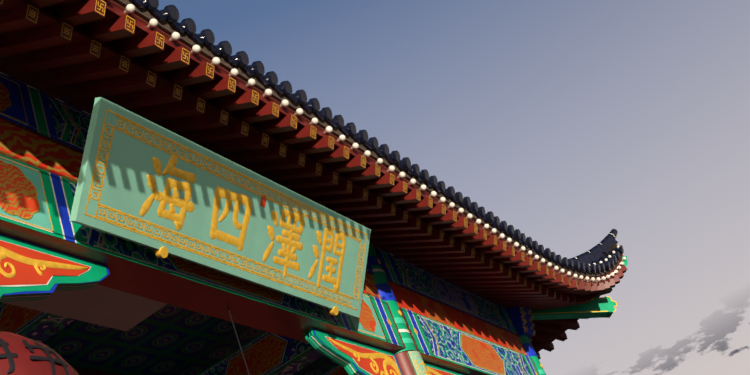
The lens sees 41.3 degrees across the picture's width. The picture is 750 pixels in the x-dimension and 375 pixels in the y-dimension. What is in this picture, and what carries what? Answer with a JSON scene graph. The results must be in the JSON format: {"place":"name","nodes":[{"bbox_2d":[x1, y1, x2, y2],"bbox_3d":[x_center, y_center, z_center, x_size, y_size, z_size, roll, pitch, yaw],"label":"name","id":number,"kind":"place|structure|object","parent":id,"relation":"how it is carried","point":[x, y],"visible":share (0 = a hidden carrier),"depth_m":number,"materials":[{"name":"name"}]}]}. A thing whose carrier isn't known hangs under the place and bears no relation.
{"place":"outdoors","nodes":[
{"label":"outdoors","id":0,"kind":"place"},
{"bbox_2d":[157,0,749,374],"label":"sky","id":1,"kind":"structure","parent":0,"point":[572,123],"materials":[{"name":"blue"}]},
{"bbox_2d":[531,296,599,351],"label":"brackets","id":2,"kind":"object","parent":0,"point":[540,342],"visible":0.04,"depth_m":12.90,"materials":[{"name":"red wood"}]},
{"bbox_2d":[603,243,617,256],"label":"roof tiles","id":3,"kind":"object","parent":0,"point":[614,245],"depth_m":13.13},
{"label":"platform","id":4,"kind":"structure","parent":0,"visible":0},
{"bbox_2d":[0,284,348,374],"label":"interior","id":5,"kind":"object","parent":4,"relation":"on","point":[109,331],"depth_m":9.28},
{"bbox_2d":[367,243,545,374],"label":"columns","id":6,"kind":"structure","parent":4,"relation":"on","point":[383,286],"depth_m":9.04,"materials":[{"name":"multicoloured wood"}]},
{"bbox_2d":[0,117,539,374],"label":"wooden beams","id":7,"kind":"structure","parent":6,"relation":"on","point":[132,277],"depth_m":6.63,"materials":[{"name":"wood"}]},
{"bbox_2d":[0,307,249,374],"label":"lanterns","id":8,"kind":"object","parent":7,"relation":"hanging from","point":[21,355],"visible":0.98,"depth_m":3.24,"materials":[{"name":"red fabric"}]},
{"bbox_2d":[69,97,370,317],"bbox_3d":[-0.916,0.245,6.826,0.523,0.754,3.020,-34,-31,18],"label":"signboard","id":9,"kind":"object","parent":7,"relation":"attached to","point":[126,187],"visible":0.75,"depth_m":6.33},
{"bbox_2d":[85,109,366,314],"bbox_3d":[-0.851,0.317,6.761,0.404,0.616,2.919,-34,-31,18],"label":"gold sign","id":10,"kind":"object","parent":9,"relation":"attached to","point":[185,205],"visible":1,"depth_m":6.57,"materials":[{"name":"gold metal"}]},
{"bbox_2d":[0,234,465,374],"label":"decorative brackets","id":11,"kind":"object","parent":7,"relation":"attached to","point":[29,271],"visible":1,"depth_m":5.55,"materials":[{"name":"multicoloured wood"}]},
{"bbox_2d":[0,73,538,374],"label":"beams","id":12,"kind":"structure","parent":7,"relation":"on","point":[39,175],"depth_m":6.60,"materials":[{"name":"paint"}]},
{"bbox_2d":[0,0,626,310],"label":"roof eaves","id":13,"kind":"object","parent":6,"relation":"on","point":[403,237],"visible":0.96,"depth_m":6.90,"materials":[{"name":"red paint"}]},
{"bbox_2d":[0,0,622,296],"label":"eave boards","id":14,"kind":"object","parent":13,"relation":"on","point":[46,17],"visible":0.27,"depth_m":6.13,"materials":[{"name":"red paint"}]},
{"bbox_2d":[109,0,625,281],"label":"light bulbs","id":15,"kind":"object","parent":14,"relation":"attached to","point":[175,36],"visible":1,"depth_m":7.46,"materials":[{"name":"glass"}]},
{"bbox_2d":[113,0,623,276],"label":"roof tiles","id":16,"kind":"object","parent":14,"relation":"attached to","point":[167,17],"visible":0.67,"depth_m":7.34,"materials":[{"name":"tile"}]},
{"bbox_2d":[568,229,617,263],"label":"hip ridge","id":17,"kind":"structure","parent":16,"relation":"on","point":[597,251],"depth_m":13.10,"materials":[{"name":"tile"}]},
{"bbox_2d":[507,307,535,340],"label":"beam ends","id":18,"kind":"object","parent":14,"relation":"attached to","point":[522,318],"visible":0.56,"depth_m":12.05,"materials":[{"name":"blue wood"}]},
{"bbox_2d":[530,288,612,358],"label":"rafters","id":19,"kind":"object","parent":14,"relation":"attached to","point":[548,326],"visible":0.17,"depth_m":12.80,"materials":[{"name":"red paint"}]},
{"bbox_2d":[530,256,627,319],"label":"hip beams","id":20,"kind":"structure","parent":14,"relation":"attached to","point":[601,307],"depth_m":12.53,"materials":[{"name":"green wood"}]},
{"bbox_2d":[407,351,428,374],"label":"column plaques","id":21,"kind":"object","parent":6,"relation":"attached to","point":[417,362],"depth_m":8.69,"materials":[{"name":"green metal"}]}
]}

